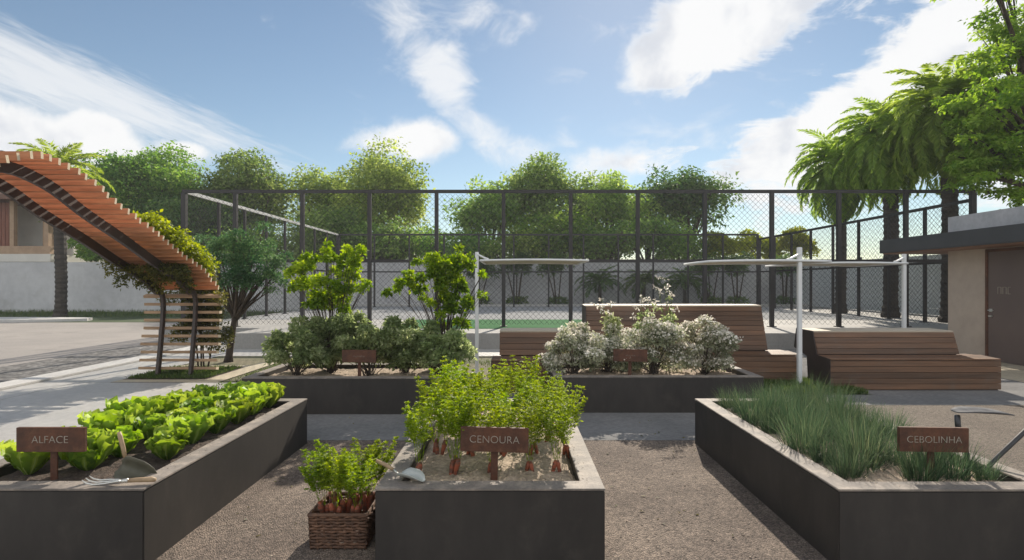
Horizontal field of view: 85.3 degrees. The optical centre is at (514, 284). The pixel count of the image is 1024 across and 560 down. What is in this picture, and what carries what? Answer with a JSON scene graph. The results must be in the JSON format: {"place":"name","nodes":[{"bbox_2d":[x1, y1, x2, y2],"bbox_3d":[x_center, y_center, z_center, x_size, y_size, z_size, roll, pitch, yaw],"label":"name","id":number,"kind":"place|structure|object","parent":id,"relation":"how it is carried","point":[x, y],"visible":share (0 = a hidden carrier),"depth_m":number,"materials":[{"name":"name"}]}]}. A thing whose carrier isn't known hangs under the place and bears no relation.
{"place":"outdoors","nodes":[
{"label":"outdoors","id":0,"kind":"place"},
{"bbox_2d":[0,322,190,366],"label":"road","id":1,"kind":"structure","parent":0,"point":[23,342],"depth_m":15.88,"materials":[{"name":"asphalt"}]},
{"bbox_2d":[0,345,189,381],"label":"road edge","id":2,"kind":"object","parent":1,"relation":"on","point":[22,370],"depth_m":11.12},
{"bbox_2d":[0,383,233,458],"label":"footpath","id":3,"kind":"structure","parent":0,"point":[65,405],"depth_m":7.31,"materials":[{"name":"concrete"}]},
{"bbox_2d":[44,345,225,381],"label":"footpath","id":4,"kind":"structure","parent":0,"point":[101,373],"depth_m":9.94,"materials":[{"name":"concrete"}]},
{"bbox_2d":[0,308,291,321],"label":"verge","id":5,"kind":"structure","parent":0,"point":[118,318],"depth_m":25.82,"materials":[{"name":"plant"}]},
{"bbox_2d":[10,138,115,316],"bbox_3d":[-20.814,-2.480,25.652,3.869,8.081,3.951,0,0,34],"label":"palm tree","id":6,"kind":"object","parent":5,"relation":"on","point":[60,272],"visible":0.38,"depth_m":25.41,"materials":[{"name":"green plant"}]},
{"bbox_2d":[1,353,491,399],"bbox_3d":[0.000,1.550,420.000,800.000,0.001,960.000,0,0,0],"label":"ground","id":7,"kind":"structure","parent":0,"point":[245,360],"depth_m":10.76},
{"bbox_2d":[0,150,99,261],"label":"house","id":8,"kind":"structure","parent":7,"relation":"on","point":[26,235],"depth_m":36.30,"materials":[{"name":"paint"}]},
{"bbox_2d":[0,151,222,375],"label":"pergola","id":9,"kind":"object","parent":7,"relation":"on","point":[76,204],"visible":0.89,"depth_m":7.54,"materials":[{"name":"brown wood"}]},
{"bbox_2d":[97,209,235,366],"bbox_3d":[-5.555,0.249,8.930,1.560,2.645,2.577,0,0,0],"label":"climbing vine","id":10,"kind":"object","parent":9,"relation":"hanging from","point":[187,246],"visible":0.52,"depth_m":8.95,"materials":[{"name":"green plant"}]},
{"bbox_2d":[0,342,226,390],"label":"kerb","id":11,"kind":"structure","parent":7,"relation":"on","point":[46,377],"depth_m":9.71,"materials":[{"name":"concrete"}]},
{"bbox_2d":[73,140,205,212],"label":"tree","id":12,"kind":"object","parent":7,"relation":"on","point":[128,176],"visible":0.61,"depth_m":35.95,"materials":[{"name":"green plant"}]},
{"bbox_2d":[126,367,244,378],"bbox_3d":[-5.665,1.538,9.640,1.350,0.001,1.300,0,0,0],"label":"pergola bed","id":13,"kind":"object","parent":7,"relation":"on","point":[195,378],"visible":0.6,"depth_m":9.09,"materials":[{"name":"concrete"}]},
{"bbox_2d":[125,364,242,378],"bbox_3d":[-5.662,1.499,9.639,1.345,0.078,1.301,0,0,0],"label":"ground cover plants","id":14,"kind":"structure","parent":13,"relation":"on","point":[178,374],"depth_m":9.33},
{"bbox_2d":[125,193,264,249],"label":"tree","id":15,"kind":"object","parent":7,"relation":"on","point":[172,212],"visible":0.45,"depth_m":34.07,"materials":[{"name":"green plant"}]},
{"bbox_2d":[182,146,299,253],"bbox_3d":[-19.103,-4.201,38.900,7.653,11.542,8.275,0,0,0],"label":"tree","id":16,"kind":"object","parent":7,"relation":"on","point":[246,177],"visible":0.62,"depth_m":37.84,"materials":[{"name":"green plant"}]},
{"bbox_2d":[192,220,293,362],"bbox_3d":[-5.542,0.123,11.153,2.377,2.916,1.679,0,0,-22],"label":"tree","id":17,"kind":"object","parent":7,"relation":"on","point":[246,255],"visible":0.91,"depth_m":11.07,"materials":[{"name":"green plant"}]},
{"bbox_2d":[281,163,351,223],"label":"tree","id":18,"kind":"object","parent":7,"relation":"on","point":[307,181],"visible":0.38,"depth_m":39.05,"materials":[{"name":"green plant"}]},
{"bbox_2d":[282,203,382,257],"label":"tree","id":19,"kind":"object","parent":7,"relation":"on","point":[339,221],"visible":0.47,"depth_m":32.66,"materials":[{"name":"green plant"}]},
{"bbox_2d":[324,210,431,258],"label":"tree","id":20,"kind":"object","parent":7,"relation":"on","point":[382,239],"visible":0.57,"depth_m":32.26,"materials":[{"name":"green plant"}]},
{"bbox_2d":[325,132,435,231],"bbox_3d":[-8.849,-4.304,38.065,7.050,11.786,7.259,0,0,0],"label":"tree","id":21,"kind":"object","parent":7,"relation":"on","point":[377,173],"visible":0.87,"depth_m":36.57,"materials":[{"name":"green plant"}]},
{"bbox_2d":[407,223,499,258],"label":"tree","id":22,"kind":"object","parent":7,"relation":"on","point":[449,248],"visible":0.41,"depth_m":32.13,"materials":[{"name":"green plant"}]},
{"bbox_2d":[0,262,939,311],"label":"boundary wall","id":23,"kind":"structure","parent":7,"relation":"on","point":[24,286],"depth_m":31.20,"materials":[{"name":"paint"}]},
{"bbox_2d":[441,174,529,243],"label":"tree","id":24,"kind":"object","parent":7,"relation":"on","point":[490,215],"visible":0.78,"depth_m":35.82,"materials":[{"name":"green plant"}]},
{"bbox_2d":[465,224,547,267],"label":"tree","id":25,"kind":"object","parent":7,"relation":"on","point":[518,249],"visible":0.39,"depth_m":31.89,"materials":[{"name":"green plant"}]},
{"bbox_2d":[472,252,588,372],"bbox_3d":[0.279,0.492,10.297,2.023,2.100,1.620,0,0,0],"label":"shade canopy","id":26,"kind":"object","parent":7,"relation":"on","point":[486,261],"visible":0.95,"depth_m":9.55,"materials":[{"name":"metal"}]},
{"bbox_2d":[491,328,578,391],"bbox_3d":[0.358,1.120,8.479,1.381,0.844,1.043,0,0,0],"label":"slatted bench","id":27,"kind":"object","parent":7,"relation":"on","point":[519,343],"visible":0.48,"depth_m":8.35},
{"bbox_2d":[492,151,602,256],"bbox_3d":[2.226,-3.930,38.790,8.817,11.037,8.353,0,0,-30],"label":"tree","id":28,"kind":"object","parent":7,"relation":"on","point":[536,176],"visible":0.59,"depth_m":37.20,"materials":[{"name":"green plant"}]},
{"bbox_2d":[158,306,947,348],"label":"court plinth","id":29,"kind":"structure","parent":7,"relation":"on","point":[249,334],"depth_m":14.96,"materials":[{"name":"concrete"}]},
{"bbox_2d":[188,193,338,322],"bbox_3d":[-9.020,-0.713,21.898,0.190,3.745,13.195,0,0,0],"label":"court fence","id":30,"kind":"object","parent":29,"relation":"on","point":[219,211],"visible":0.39,"depth_m":20.23,"materials":[{"name":"metal"}]},
{"bbox_2d":[249,306,882,318],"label":"court floor","id":31,"kind":"structure","parent":29,"relation":"on","point":[560,313],"depth_m":22.07,"materials":[{"name":"green"}]},
{"bbox_2d":[403,319,581,328],"bbox_3d":[0.200,1.154,16.400,6.800,0.001,3.800,0,0,0],"label":"court green band","id":32,"kind":"object","parent":31,"relation":"on","point":[539,323],"visible":0.4,"depth_m":16.40,"materials":[{"name":"paint"}]},
{"bbox_2d":[338,234,758,306],"bbox_3d":[1.760,-0.713,28.400,21.550,3.745,0.190,0,0,0],"label":"court fence","id":33,"kind":"object","parent":31,"relation":"on","point":[687,271],"visible":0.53,"depth_m":28.38,"materials":[{"name":"metal"}]},
{"bbox_2d":[181,190,976,326],"bbox_3d":[1.760,-0.713,15.200,21.798,3.745,0.238,0,0,0],"label":"court fence","id":34,"kind":"object","parent":29,"relation":"on","point":[637,260],"visible":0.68,"depth_m":15.23,"materials":[{"name":"metal"}]},
{"bbox_2d":[784,129,882,312],"bbox_3d":[13.216,-2.542,22.550,3.948,7.421,4.441,0,0,15],"label":"palm tree","id":35,"kind":"object","parent":29,"relation":"on","point":[815,172],"visible":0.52,"depth_m":22.04,"materials":[{"name":"green plant"}]},
{"bbox_2d":[759,199,968,322],"bbox_3d":[12.540,-0.598,21.898,0.190,3.515,13.195,0,0,0],"label":"court fence","id":36,"kind":"object","parent":29,"relation":"on","point":[888,277],"visible":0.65,"depth_m":20.20,"materials":[{"name":"metal"}]},
{"bbox_2d":[793,254,941,314],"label":"side wall","id":37,"kind":"structure","parent":29,"relation":"on","point":[854,278],"depth_m":24.14,"materials":[{"name":"concrete"}]},
{"bbox_2d":[816,95,939,317],"bbox_3d":[13.256,-2.655,19.500,3.919,7.652,4.306,0,0,-36],"label":"palm tree","id":38,"kind":"object","parent":29,"relation":"on","point":[872,170],"visible":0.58,"depth_m":19.26,"materials":[{"name":"green plant"}]},
{"bbox_2d":[864,54,1022,321],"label":"palm tree","id":39,"kind":"object","parent":29,"relation":"on","point":[922,130],"visible":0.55,"depth_m":16.75,"materials":[{"name":"green plant"}]},
{"bbox_2d":[928,0,1023,209],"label":"tree","id":40,"kind":"object","parent":29,"relation":"on","point":[1002,160],"visible":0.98,"depth_m":14.02,"materials":[{"name":"green plant"}]},
{"bbox_2d":[489,199,626,258],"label":"tree","id":41,"kind":"object","parent":7,"relation":"on","point":[562,244],"visible":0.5,"depth_m":32.57,"materials":[{"name":"green plant"}]},
{"bbox_2d":[568,218,642,258],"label":"tree","id":42,"kind":"object","parent":7,"relation":"on","point":[605,243],"visible":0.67,"depth_m":32.01,"materials":[{"name":"green plant"}]},
{"bbox_2d":[559,169,667,258],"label":"tree","id":43,"kind":"object","parent":7,"relation":"on","point":[614,183],"visible":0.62,"depth_m":35.65,"materials":[{"name":"green plant"}]},
{"bbox_2d":[615,212,697,258],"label":"tree","id":44,"kind":"object","parent":7,"relation":"on","point":[652,223],"visible":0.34,"depth_m":33.43,"materials":[{"name":"green plant"}]},
{"bbox_2d":[643,224,727,258],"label":"tree","id":45,"kind":"object","parent":7,"relation":"on","point":[694,253],"visible":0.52,"depth_m":32.59,"materials":[{"name":"green plant"}]},
{"bbox_2d":[582,304,796,379],"bbox_3d":[2.760,0.940,9.120,3.318,1.204,1.044,0,0,0],"label":"slatted bench","id":46,"kind":"object","parent":7,"relation":"on","point":[753,354],"visible":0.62,"depth_m":9.08,"materials":[{"name":"wood"}]},
{"bbox_2d":[634,164,749,257],"bbox_3d":[11.679,-3.281,38.116,7.342,9.719,7.440,0,0,0],"label":"tree","id":47,"kind":"object","parent":7,"relation":"on","point":[687,180],"visible":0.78,"depth_m":36.55,"materials":[{"name":"green plant"}]},
{"bbox_2d":[776,225,822,258],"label":"shrub","id":48,"kind":"object","parent":7,"relation":"on","point":[806,241],"visible":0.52,"depth_m":32.65,"materials":[{"name":"green plant"}]},
{"bbox_2d":[880,206,1023,365],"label":"flat roofed building","id":49,"kind":"structure","parent":7,"relation":"on","point":[984,251],"depth_m":11.23,"materials":[{"name":"paint"}]},
{"bbox_2d":[985,247,1023,365],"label":"door","id":50,"kind":"structure","parent":49,"relation":"in","point":[1004,267],"depth_m":10.85,"materials":[{"name":"wood"}]},
{"bbox_2d":[156,440,826,559],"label":"gravel yard","id":51,"kind":"structure","parent":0,"point":[276,537],"depth_m":3.70,"materials":[{"name":"gravel"}]},
{"bbox_2d":[0,398,306,559],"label":"planter box","id":52,"kind":"object","parent":51,"relation":"on","point":[173,504],"visible":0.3,"depth_m":3.20,"materials":[{"name":"concrete"}]},
{"bbox_2d":[0,439,49,474],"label":"lettuce","id":53,"kind":"object","parent":52,"relation":"on","point":[27,463],"visible":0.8,"depth_m":3.33,"materials":[{"name":"green plant"}]},
{"bbox_2d":[16,427,86,479],"bbox_3d":[-2.720,1.032,3.273,0.400,0.385,0.037,0,0,0],"label":"plant sign","id":54,"kind":"object","parent":52,"relation":"on","point":[53,441],"visible":1,"depth_m":3.26,"materials":[{"name":"wood"}]},
{"bbox_2d":[58,428,118,470],"bbox_3d":[-2.627,1.035,3.468,0.330,0.262,0.324,0,0,34],"label":"lettuce","id":55,"kind":"object","parent":52,"relation":"on","point":[102,445],"visible":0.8,"depth_m":3.41,"materials":[{"name":"green plant"}]},
{"bbox_2d":[77,406,141,430],"bbox_3d":[-2.938,1.032,4.029,0.352,0.268,0.351,0,0,-17],"label":"lettuce","id":56,"kind":"object","parent":52,"relation":"on","point":[111,419],"visible":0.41,"depth_m":3.96,"materials":[{"name":"green plant"}]},
{"bbox_2d":[110,425,143,457],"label":"lettuce","id":57,"kind":"object","parent":52,"relation":"on","point":[131,438],"visible":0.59,"depth_m":3.71,"materials":[{"name":"green plant"}]},
{"bbox_2d":[103,396,164,430],"bbox_3d":[-2.971,1.018,4.351,0.403,0.294,0.385,-1,-1,-32],"label":"lettuce","id":58,"kind":"object","parent":52,"relation":"on","point":[143,405],"visible":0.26,"depth_m":4.29,"materials":[{"name":"green plant"}]},
{"bbox_2d":[114,431,156,478],"bbox_3d":[-2.247,1.019,3.239,0.290,0.278,0.135,0,0,14],"label":"garden trowel","id":59,"kind":"object","parent":52,"relation":"on","point":[131,467],"visible":0.78,"depth_m":3.26,"materials":[{"name":"grey metal"}]},
{"bbox_2d":[129,413,173,440],"bbox_3d":[-2.636,1.056,4.070,0.292,0.218,0.276,1,-3,17],"label":"lettuce","id":60,"kind":"object","parent":52,"relation":"on","point":[145,425],"visible":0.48,"depth_m":4.01,"materials":[{"name":"green plant"}]},
{"bbox_2d":[144,425,191,459],"bbox_3d":[-2.299,1.059,3.685,0.280,0.214,0.295,2,3,4],"label":"lettuce","id":61,"kind":"object","parent":52,"relation":"on","point":[165,442],"visible":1,"depth_m":3.64,"materials":[{"name":"green plant"}]},
{"bbox_2d":[166,412,214,444],"bbox_3d":[-2.324,1.042,4.026,0.305,0.246,0.308,0,0,41],"label":"lettuce","id":62,"kind":"object","parent":52,"relation":"on","point":[200,424],"visible":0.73,"depth_m":3.95,"materials":[{"name":"green plant"}]},
{"bbox_2d":[197,405,237,433],"bbox_3d":[-2.326,1.059,4.327,0.286,0.212,0.271,3,0,9],"label":"lettuce","id":63,"kind":"object","parent":52,"relation":"on","point":[222,419],"visible":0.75,"depth_m":4.29,"materials":[{"name":"green plant"}]},
{"bbox_2d":[214,396,255,423],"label":"lettuce","id":64,"kind":"object","parent":52,"relation":"on","point":[245,406],"visible":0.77,"depth_m":4.60,"materials":[{"name":"green plant"}]},
{"bbox_2d":[227,382,271,414],"bbox_3d":[-2.318,1.023,4.901,0.354,0.284,0.371,-1,-1,-34],"label":"lettuce","id":65,"kind":"object","parent":52,"relation":"on","point":[258,393],"visible":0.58,"depth_m":4.86,"materials":[{"name":"green plant"}]},
{"bbox_2d":[307,492,374,548],"bbox_3d":[-1.025,1.437,3.400,0.360,0.211,0.360,0,0,0],"label":"basket","id":66,"kind":"object","parent":51,"relation":"on","point":[340,533],"visible":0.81,"depth_m":3.23,"materials":[{"name":"brown wicker"}]},
{"bbox_2d":[297,443,334,524],"bbox_3d":[-1.162,1.226,3.326,0.193,0.518,0.233,0,0,25],"label":"carrot bunch","id":67,"kind":"object","parent":66,"relation":"in","point":[321,505],"visible":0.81,"depth_m":3.30,"materials":[{"name":"green plant"}]},
{"bbox_2d":[319,447,350,521],"bbox_3d":[-1.059,1.224,3.293,0.228,0.518,0.247,0,0,14],"label":"carrot bunch","id":68,"kind":"object","parent":66,"relation":"in","point":[335,507],"visible":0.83,"depth_m":3.28,"materials":[{"name":"green plant"}]},
{"bbox_2d":[340,454,378,530],"bbox_3d":[-0.910,1.232,3.243,0.237,0.503,0.327,0,0,-8],"label":"carrot bunch","id":69,"kind":"object","parent":66,"relation":"in","point":[363,483],"visible":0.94,"depth_m":3.22,"materials":[{"name":"green plant"}]},
{"bbox_2d":[358,436,398,521],"bbox_3d":[-0.863,1.229,3.534,0.266,0.512,0.257,0,0,0],"label":"carrot bunch","id":70,"kind":"object","parent":66,"relation":"in","point":[367,498],"visible":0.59,"depth_m":3.48,"materials":[{"name":"green plant"}]},
{"bbox_2d":[375,398,604,559],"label":"planter box","id":71,"kind":"object","parent":51,"relation":"on","point":[470,510],"visible":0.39,"depth_m":3.02,"materials":[{"name":"concrete"}]},
{"bbox_2d":[402,393,440,470],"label":"carrot plant","id":72,"kind":"object","parent":71,"relation":"on","point":[413,424],"visible":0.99,"depth_m":3.38,"materials":[{"name":"green plant"}]},
{"bbox_2d":[414,369,459,454],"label":"carrot plant","id":73,"kind":"object","parent":71,"relation":"on","point":[420,383],"visible":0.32,"depth_m":3.78,"materials":[{"name":"green plant"}]},
{"bbox_2d":[425,377,479,474],"bbox_3d":[-0.370,0.927,3.397,0.341,0.671,0.341,0,0,-17],"label":"carrot plant","id":74,"kind":"object","parent":71,"relation":"on","point":[460,419],"visible":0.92,"depth_m":3.40,"materials":[{"name":"green plant"}]},
{"bbox_2d":[469,364,511,419],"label":"carrot plant","id":75,"kind":"object","parent":71,"relation":"on","point":[490,386],"visible":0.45,"depth_m":4.10,"materials":[{"name":"green plant"}]},
{"bbox_2d":[467,391,514,472],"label":"carrot plant","id":76,"kind":"object","parent":71,"relation":"on","point":[496,422],"visible":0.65,"depth_m":3.38,"materials":[{"name":"green plant"}]},
{"bbox_2d":[460,426,528,479],"bbox_3d":[-0.117,1.032,3.273,0.400,0.385,0.037,1,0,2],"label":"plant sign","id":77,"kind":"object","parent":71,"relation":"on","point":[494,441],"visible":0.98,"depth_m":3.26,"materials":[{"name":"wood"}]},
{"bbox_2d":[507,393,551,471],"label":"carrot plant","id":78,"kind":"object","parent":71,"relation":"on","point":[535,429],"visible":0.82,"depth_m":3.42,"materials":[{"name":"green plant"}]},
{"bbox_2d":[536,393,575,471],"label":"carrot plant","id":79,"kind":"object","parent":71,"relation":"on","point":[567,414],"visible":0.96,"depth_m":3.43,"materials":[{"name":"green plant"}]},
{"bbox_2d":[545,382,587,458],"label":"carrot plant","id":80,"kind":"object","parent":71,"relation":"on","point":[566,447],"visible":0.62,"depth_m":3.77,"materials":[{"name":"green plant"}]},
{"bbox_2d":[695,398,1023,559],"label":"planter box","id":81,"kind":"object","parent":51,"relation":"on","point":[827,514],"visible":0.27,"depth_m":3.02,"materials":[{"name":"concrete"}]},
{"bbox_2d":[710,383,784,426],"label":"chive clump","id":82,"kind":"object","parent":81,"relation":"on","point":[744,410],"visible":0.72,"depth_m":4.60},
{"bbox_2d":[755,400,842,454],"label":"chive clump","id":83,"kind":"object","parent":81,"relation":"on","point":[796,445],"visible":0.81,"depth_m":3.83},
{"bbox_2d":[794,423,855,465],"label":"chive clump","id":84,"kind":"object","parent":81,"relation":"on","point":[817,452],"visible":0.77,"depth_m":3.60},
{"bbox_2d":[809,440,888,481],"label":"chive clump","id":85,"kind":"object","parent":81,"relation":"on","point":[852,472],"visible":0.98,"depth_m":3.32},
{"bbox_2d":[797,411,904,472],"bbox_3d":[2.206,0.986,3.540,0.664,0.375,0.691,0,0,-24],"label":"chive clump","id":86,"kind":"object","parent":81,"relation":"on","point":[875,460],"visible":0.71,"depth_m":3.50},
{"bbox_2d":[871,426,969,481],"bbox_3d":[2.393,1.021,3.266,0.557,0.344,0.585,0,0,-21],"label":"chive clump","id":87,"kind":"object","parent":81,"relation":"on","point":[914,471],"visible":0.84,"depth_m":3.25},
{"bbox_2d":[897,426,968,480],"bbox_3d":[2.461,1.032,3.273,0.400,0.385,0.037,0,0,2],"label":"plant sign","id":88,"kind":"object","parent":81,"relation":"on","point":[908,435],"visible":0.96,"depth_m":3.26,"materials":[{"name":"wood"}]},
{"bbox_2d":[903,431,1002,481],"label":"chive clump","id":89,"kind":"object","parent":81,"relation":"on","point":[962,474],"visible":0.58,"depth_m":3.27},
{"bbox_2d":[307,392,694,439],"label":"cross path","id":90,"kind":"structure","parent":0,"point":[626,426],"depth_m":6.03,"materials":[{"name":"grey concrete"}]},
{"bbox_2d":[241,363,457,413],"bbox_3d":[-2.015,1.330,7.210,2.454,0.440,1.224,0,0,0],"label":"planter box","id":91,"kind":"object","parent":90,"relation":"on","point":[344,388],"visible":0.74,"depth_m":6.60,"materials":[{"name":"concrete"}]},
{"bbox_2d":[261,320,336,375],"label":"leafy bush","id":92,"kind":"object","parent":91,"relation":"on","point":[302,339],"visible":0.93,"depth_m":6.93,"materials":[{"name":"green plant"}]},
{"bbox_2d":[282,237,373,370],"bbox_3d":[-2.501,0.282,7.479,1.322,1.830,0.630,0,0,0],"label":"citrus plant","id":93,"kind":"object","parent":91,"relation":"on","point":[335,293],"visible":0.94,"depth_m":7.38,"materials":[{"name":"green plant"}]},
{"bbox_2d":[287,309,372,372],"bbox_3d":[-2.419,0.761,7.302,1.242,0.878,0.776,0,0,0],"label":"leafy bush","id":94,"kind":"object","parent":91,"relation":"on","point":[323,323],"visible":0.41,"depth_m":7.16,"materials":[{"name":"green plant"}]},
{"bbox_2d":[327,312,415,375],"bbox_3d":[-1.852,0.772,7.112,1.240,0.855,0.768,0,0,0],"label":"leafy bush","id":95,"kind":"object","parent":91,"relation":"on","point":[369,337],"visible":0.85,"depth_m":6.94,"materials":[{"name":"green plant"}]},
{"bbox_2d":[372,315,440,372],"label":"leafy bush","id":96,"kind":"object","parent":91,"relation":"on","point":[390,355],"visible":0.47,"depth_m":7.11,"materials":[{"name":"green plant"}]},
{"bbox_2d":[380,243,487,370],"bbox_3d":[-1.063,0.317,7.492,1.489,1.762,0.615,0,0,0],"label":"citrus plant","id":97,"kind":"object","parent":91,"relation":"on","point":[444,271],"visible":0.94,"depth_m":7.39,"materials":[{"name":"green plant"}]},
{"bbox_2d":[404,323,477,374],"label":"leafy bush","id":98,"kind":"object","parent":91,"relation":"on","point":[457,342],"visible":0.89,"depth_m":7.01,"materials":[{"name":"green plant"}]},
{"bbox_2d":[548,363,763,412],"bbox_3d":[1.740,1.330,7.265,2.524,0.440,1.174,0,0,0],"label":"planter box","id":99,"kind":"object","parent":90,"relation":"on","point":[641,390],"visible":0.62,"depth_m":6.68,"materials":[{"name":"concrete"}]},
{"bbox_2d":[538,319,609,373],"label":"flowering bush","id":100,"kind":"object","parent":99,"relation":"on","point":[572,337],"visible":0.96,"depth_m":7.08,"materials":[{"name":"white plant"}]},
{"bbox_2d":[578,322,640,371],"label":"flowering bush","id":101,"kind":"object","parent":99,"relation":"on","point":[611,345],"visible":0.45,"depth_m":7.25,"materials":[{"name":"white plant"}]},
{"bbox_2d":[612,316,691,374],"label":"flowering bush","id":102,"kind":"object","parent":99,"relation":"on","point":[662,337],"visible":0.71,"depth_m":7.00,"materials":[{"name":"white plant"}]},
{"bbox_2d":[666,314,742,374],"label":"flowering bush","id":103,"kind":"object","parent":99,"relation":"on","point":[702,344],"visible":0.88,"depth_m":7.03,"materials":[{"name":"white plant"}]},
{"bbox_2d":[0,0,1023,258],"label":"sky","id":104,"kind":"structure","parent":0,"point":[475,87],"materials":[{"name":"blue"}]},
{"bbox_2d":[768,349,1023,404],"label":"bench terrace","id":105,"kind":"structure","parent":0,"point":[1010,392],"depth_m":7.65,"materials":[{"name":"grey concrete"}]},
{"bbox_2d":[768,392,872,394],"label":"lawn","id":106,"kind":"structure","parent":105,"relation":"on","point":[851,393],"depth_m":7.75,"materials":[{"name":"plant"}]},
{"bbox_2d":[683,247,831,382],"bbox_3d":[3.835,0.492,8.925,1.850,2.100,1.320,0,0,0],"label":"shade canopy","id":107,"kind":"object","parent":106,"relation":"on","point":[799,261],"visible":0.99,"depth_m":8.32,"materials":[{"name":"metal"}]},
{"bbox_2d":[764,376,868,393],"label":"lawn grass","id":108,"kind":"structure","parent":106,"relation":"on","point":[769,381],"depth_m":8.01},
{"bbox_2d":[765,254,908,327],"bbox_3d":[6.262,0.492,10.920,1.963,2.100,1.620,0,0,0],"label":"shade canopy","id":109,"kind":"object","parent":105,"relation":"on","point":[903,263],"visible":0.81,"depth_m":10.18,"materials":[{"name":"metal"}]},
{"bbox_2d":[794,328,1000,389],"bbox_3d":[5.833,1.125,8.599,2.491,0.835,1.043,0,0,0],"label":"slatted bench","id":110,"kind":"object","parent":105,"relation":"on","point":[900,358],"visible":0.93,"depth_m":8.20,"materials":[{"name":"wood"}]},
{"bbox_2d":[856,405,1023,471],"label":"sandy yard","id":111,"kind":"structure","parent":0,"point":[998,433],"depth_m":6.17,"materials":[{"name":"sand"}]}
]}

